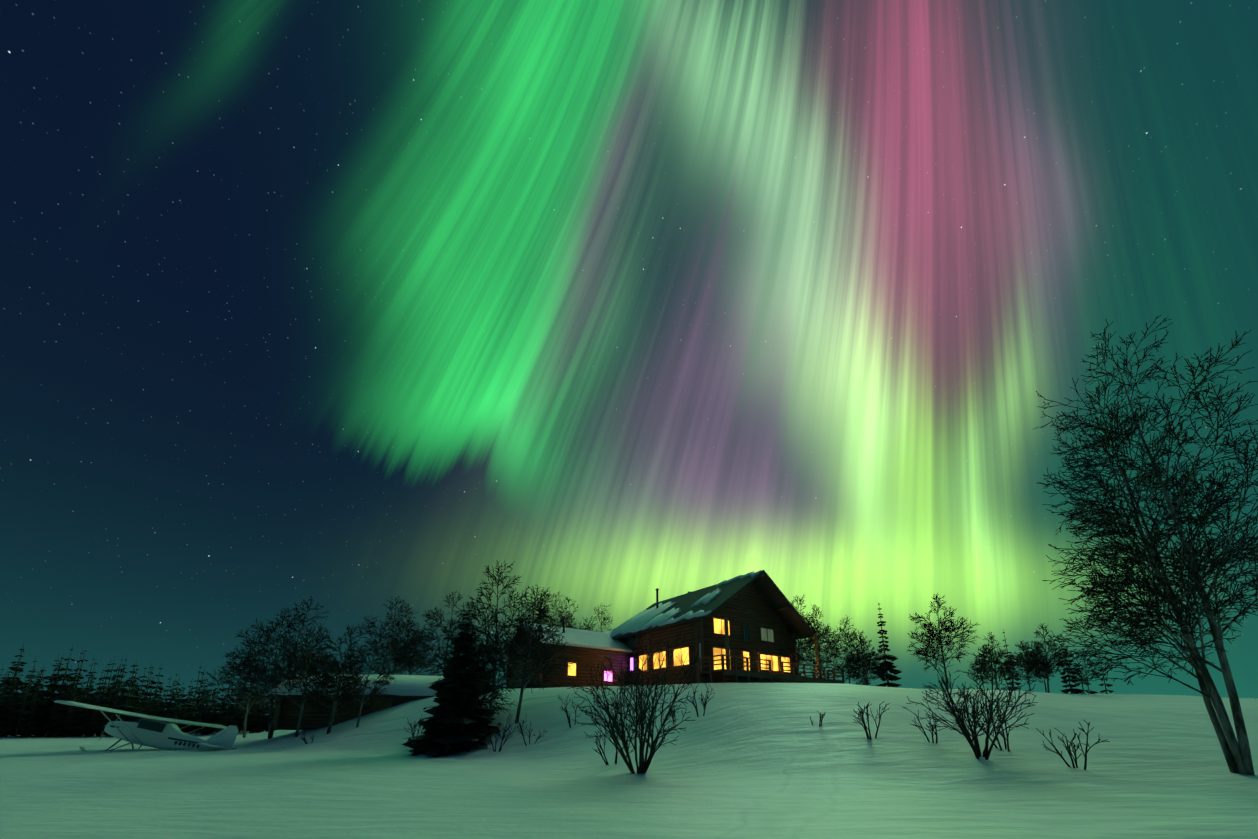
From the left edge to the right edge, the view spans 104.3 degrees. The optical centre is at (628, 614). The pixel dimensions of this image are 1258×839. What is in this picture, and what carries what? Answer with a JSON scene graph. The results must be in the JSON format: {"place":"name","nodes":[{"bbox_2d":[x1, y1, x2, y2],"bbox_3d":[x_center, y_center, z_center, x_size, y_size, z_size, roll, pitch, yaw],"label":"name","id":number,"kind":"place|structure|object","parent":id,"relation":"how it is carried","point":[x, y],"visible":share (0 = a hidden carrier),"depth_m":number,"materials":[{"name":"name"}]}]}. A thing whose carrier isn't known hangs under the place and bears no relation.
{"place":"outdoors","nodes":[
{"label":"outdoors","id":0,"kind":"place"},
{"bbox_2d":[268,674,444,695],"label":"snowy roof","id":1,"kind":"structure","parent":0,"point":[409,685],"depth_m":34.46,"materials":[{"name":"white snow"}]},
{"bbox_2d":[0,683,1257,838],"bbox_3d":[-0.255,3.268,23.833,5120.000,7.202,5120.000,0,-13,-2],"label":"ground","id":2,"kind":"structure","parent":0,"point":[753,761],"depth_m":12.64,"materials":[{"name":"white snow"}]},
{"bbox_2d":[54,700,238,750],"bbox_3d":[-26.351,7.103,27.902,7.340,2.860,10.700,12,-20,0],"label":"ski plane","id":3,"kind":"object","parent":2,"relation":"on","point":[154,731],"visible":0.88,"depth_m":27.66,"materials":[{"name":"white metal"}]},
{"bbox_2d":[194,633,282,737],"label":"birch","id":4,"kind":"object","parent":2,"relation":"on","point":[259,702],"visible":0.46,"depth_m":41.18,"materials":[{"name":"black plant"}]},
{"bbox_2d":[219,596,341,738],"bbox_3d":[-24.893,3.761,35.718,7.450,10.764,6.775,6,-14,-26],"label":"birch","id":5,"kind":"object","parent":2,"relation":"on","point":[255,668],"visible":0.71,"depth_m":34.34,"materials":[{"name":"black plant"}]},
{"bbox_2d":[261,625,340,736],"bbox_3d":[-21.079,4.342,31.772,4.397,7.515,4.704,0,-13,-2],"label":"birch","id":6,"kind":"object","parent":2,"relation":"on","point":[294,676],"visible":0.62,"depth_m":31.57,"materials":[{"name":"black plant"}]},
{"bbox_2d":[301,733,313,743],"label":"shrub","id":7,"kind":"object","parent":2,"relation":"on","point":[303,739],"visible":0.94,"depth_m":27.42,"materials":[{"name":"black plant"}]},
{"bbox_2d":[293,624,370,733],"bbox_3d":[-18.058,4.111,30.641,3.905,6.994,4.875,0,-13,-2],"label":"birch","id":8,"kind":"object","parent":2,"relation":"on","point":[335,666],"visible":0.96,"depth_m":30.08,"materials":[{"name":"black plant"}]},
{"bbox_2d":[267,694,433,729],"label":"shed logs","id":9,"kind":"object","parent":2,"relation":"on","point":[286,714],"visible":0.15,"depth_m":32.93,"materials":[{"name":"brown wood"}]},
{"bbox_2d":[372,698,392,712],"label":"shed frames","id":10,"kind":"structure","parent":9,"relation":"attached to","point":[383,698],"depth_m":33.56,"materials":[{"name":"brown wood"}]},
{"bbox_2d":[325,635,396,727],"bbox_3d":[-16.561,4.250,30.769,3.063,6.010,3.829,-5,-14,22],"label":"birch","id":11,"kind":"object","parent":2,"relation":"on","point":[375,689],"visible":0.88,"depth_m":30.88,"materials":[{"name":"black plant"}]},
{"bbox_2d":[347,596,430,674],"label":"birch","id":12,"kind":"object","parent":2,"relation":"on","point":[392,645],"visible":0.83,"depth_m":45.18,"materials":[{"name":"black plant"}]},
{"bbox_2d":[366,603,441,675],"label":"birch","id":13,"kind":"object","parent":2,"relation":"on","point":[406,612],"visible":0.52,"depth_m":46.76,"materials":[{"name":"black plant"}]},
{"bbox_2d":[404,714,423,738],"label":"shrub","id":14,"kind":"object","parent":2,"relation":"on","point":[412,729],"visible":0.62,"depth_m":25.57,"materials":[{"name":"black plant"}]},
{"bbox_2d":[408,591,484,675],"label":"birch","id":15,"kind":"object","parent":2,"relation":"on","point":[433,638],"visible":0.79,"depth_m":43.79,"materials":[{"name":"black plant"}]},
{"bbox_2d":[429,616,519,715],"bbox_3d":[-8.478,3.335,27.211,4.590,6.670,5.192,0,-13,-2],"label":"birch","id":16,"kind":"object","parent":2,"relation":"on","point":[499,686],"visible":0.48,"depth_m":26.74,"materials":[{"name":"black plant"}]},
{"bbox_2d":[435,560,554,720],"bbox_3d":[-7.358,1.582,26.993,6.371,9.536,6.327,0,-13,-2],"label":"birch","id":17,"kind":"object","parent":2,"relation":"on","point":[474,615],"visible":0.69,"depth_m":26.94,"materials":[{"name":"black plant"}]},
{"bbox_2d":[483,711,519,751],"bbox_3d":[-6.122,5.629,23.191,1.806,2.040,0.915,0,-13,-2],"label":"shrub","id":18,"kind":"object","parent":2,"relation":"on","point":[498,734],"visible":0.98,"depth_m":23.17,"materials":[{"name":"black plant"}]},
{"bbox_2d":[472,584,577,723],"bbox_3d":[-5.745,2.112,27.249,5.814,8.124,4.726,4,-13,-17],"label":"birch","id":19,"kind":"object","parent":2,"relation":"on","point":[551,657],"visible":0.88,"depth_m":27.11,"materials":[{"name":"black plant"}]},
{"bbox_2d":[513,719,545,745],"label":"shrub","id":20,"kind":"object","parent":2,"relation":"on","point":[521,731],"visible":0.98,"depth_m":23.41,"materials":[{"name":"black plant"}]},
{"bbox_2d":[490,587,575,657],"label":"birch","id":21,"kind":"object","parent":2,"relation":"on","point":[546,613],"visible":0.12,"depth_m":54.51,"materials":[{"name":"black plant"}]},
{"bbox_2d":[0,629,1113,737],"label":"forest","id":22,"kind":"object","parent":2,"relation":"on","point":[43,717],"depth_m":56.59,"materials":[{"name":"green plant"}]},
{"bbox_2d":[541,591,577,628],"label":"birch","id":23,"kind":"object","parent":2,"relation":"on","point":[567,619],"visible":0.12,"depth_m":60.13,"materials":[{"name":"black plant"}]},
{"bbox_2d":[557,695,585,727],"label":"shrub","id":24,"kind":"object","parent":2,"relation":"on","point":[568,718],"visible":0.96,"depth_m":24.27,"materials":[{"name":"black plant"}]},
{"bbox_2d":[553,596,597,630],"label":"birch","id":25,"kind":"object","parent":2,"relation":"on","point":[580,625],"visible":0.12,"depth_m":62.89,"materials":[{"name":"black plant"}]},
{"bbox_2d":[579,604,614,631],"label":"birch","id":26,"kind":"object","parent":2,"relation":"on","point":[604,618],"visible":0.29,"depth_m":66.82,"materials":[{"name":"black plant"}]},
{"bbox_2d":[594,715,627,764],"bbox_3d":[-0.624,4.420,16.954,1.289,1.836,1.574,0,-13,-2],"label":"shrub","id":27,"kind":"object","parent":2,"relation":"on","point":[600,753],"visible":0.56,"depth_m":16.80,"materials":[{"name":"black plant"}]},
{"bbox_2d":[559,633,701,773],"bbox_3d":[-0.074,2.723,14.440,4.226,4.198,3.697,0,-13,-2],"label":"shrub","id":28,"kind":"object","parent":2,"relation":"on","point":[644,764],"visible":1,"depth_m":14.21,"materials":[{"name":"black plant"}]},
{"bbox_2d":[505,570,814,688],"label":"lodge","id":29,"kind":"structure","parent":2,"relation":"on","point":[757,601],"depth_m":40.34,"materials":[{"name":"brown wood"}]},
{"bbox_2d":[669,702,678,724],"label":"shrub","id":30,"kind":"object","parent":2,"relation":"on","point":[673,716],"visible":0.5,"depth_m":20.59,"materials":[{"name":"black plant"}]},
{"bbox_2d":[686,683,714,716],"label":"shrub","id":31,"kind":"object","parent":2,"relation":"on","point":[705,701],"visible":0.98,"depth_m":20.36,"materials":[{"name":"black plant"}]},
{"bbox_2d":[778,594,831,672],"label":"birch","id":32,"kind":"object","parent":2,"relation":"on","point":[811,641],"visible":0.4,"depth_m":43.59,"materials":[{"name":"black plant"}]},
{"bbox_2d":[810,712,824,726],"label":"shrub","id":33,"kind":"object","parent":2,"relation":"on","point":[822,717],"visible":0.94,"depth_m":16.96,"materials":[{"name":"black plant"}]},
{"bbox_2d":[796,605,854,677],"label":"birch","id":34,"kind":"object","parent":2,"relation":"on","point":[825,648],"visible":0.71,"depth_m":46.41,"materials":[{"name":"black plant"}]},
{"bbox_2d":[821,617,868,683],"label":"birch","id":35,"kind":"object","parent":2,"relation":"on","point":[849,654],"visible":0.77,"depth_m":47.46,"materials":[{"name":"black plant"}]},
{"bbox_2d":[840,630,883,685],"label":"birch","id":36,"kind":"object","parent":2,"relation":"on","point":[858,675],"visible":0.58,"depth_m":48.35,"materials":[{"name":"black plant"}]},
{"bbox_2d":[853,701,889,739],"bbox_3d":[7.799,3.461,15.781,1.410,1.315,0.770,8,-15,-31],"label":"shrub","id":37,"kind":"object","parent":2,"relation":"on","point":[864,723],"visible":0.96,"depth_m":15.72,"materials":[{"name":"black plant"}]},
{"bbox_2d":[903,707,939,742],"bbox_3d":[9.270,3.525,15.375,0.986,1.229,0.590,-11,-17,41],"label":"shrub","id":38,"kind":"object","parent":2,"relation":"on","point":[932,729],"visible":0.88,"depth_m":15.28,"materials":[{"name":"black plant"}]},
{"bbox_2d":[907,593,979,689],"bbox_3d":[20.465,1.840,32.476,4.123,6.617,4.098,0,-13,-2],"label":"birch","id":39,"kind":"object","parent":2,"relation":"on","point":[937,635],"visible":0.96,"depth_m":32.13,"materials":[{"name":"black plant"}]},
{"bbox_2d":[906,650,1037,759],"bbox_3d":[9.787,2.611,14.389,3.023,3.392,3.349,0,-13,-2],"label":"shrub","id":40,"kind":"object","parent":2,"relation":"on","point":[959,720],"visible":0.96,"depth_m":14.00,"materials":[{"name":"black plant"}]},
{"bbox_2d":[959,687,1013,751],"bbox_3d":[10.999,3.253,15.027,1.251,2.104,1.313,-7,-14,28],"label":"shrub","id":41,"kind":"object","parent":2,"relation":"on","point":[1002,734],"visible":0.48,"depth_m":14.79,"materials":[{"name":"black plant"}]},
{"bbox_2d":[967,631,1013,689],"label":"birch","id":42,"kind":"object","parent":2,"relation":"on","point":[980,668],"visible":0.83,"depth_m":45.37,"materials":[{"name":"black plant"}]},
{"bbox_2d":[1001,640,1054,691],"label":"birch","id":43,"kind":"object","parent":2,"relation":"on","point":[1035,663],"visible":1,"depth_m":38.88,"materials":[{"name":"black plant"}]},
{"bbox_2d":[1016,623,1077,692],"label":"birch","id":44,"kind":"object","parent":2,"relation":"on","point":[1038,644],"visible":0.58,"depth_m":39.57,"materials":[{"name":"black plant"}]},
{"bbox_2d":[1036,719,1109,769],"bbox_3d":[11.793,3.513,12.925,0.865,1.437,1.502,0,-13,-2],"label":"shrub","id":45,"kind":"object","parent":2,"relation":"on","point":[1067,747],"visible":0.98,"depth_m":13.03,"materials":[{"name":"black plant"}]},
{"bbox_2d":[1067,649,1103,693],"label":"birch","id":46,"kind":"object","parent":2,"relation":"on","point":[1079,674],"visible":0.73,"depth_m":39.34,"materials":[{"name":"black plant"}]},
{"bbox_2d":[1034,315,1257,774],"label":"birch","id":47,"kind":"object","parent":2,"relation":"on","point":[1238,757],"visible":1,"depth_m":13.32,"materials":[{"name":"black plant"}]},
{"bbox_2d":[0,0,1257,714],"label":"sky","id":48,"kind":"structure","parent":0,"point":[351,306],"materials":[{"name":"green"}]},
{"bbox_2d":[512,570,760,651],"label":"snow","id":49,"kind":"structure","parent":0,"point":[645,618],"depth_m":42.15,"materials":[{"name":"white snow"}]},
{"bbox_2d":[566,617,844,683],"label":"lodge deck frames","id":50,"kind":"structure","parent":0,"point":[747,673],"depth_m":37.83,"materials":[{"name":"brown wood"}]},
{"bbox_2d":[568,619,789,680],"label":"windows","id":51,"kind":"structure","parent":50,"relation":"in","point":[717,629],"depth_m":39.77,"materials":[{"name":"yellow glass"}]}
]}

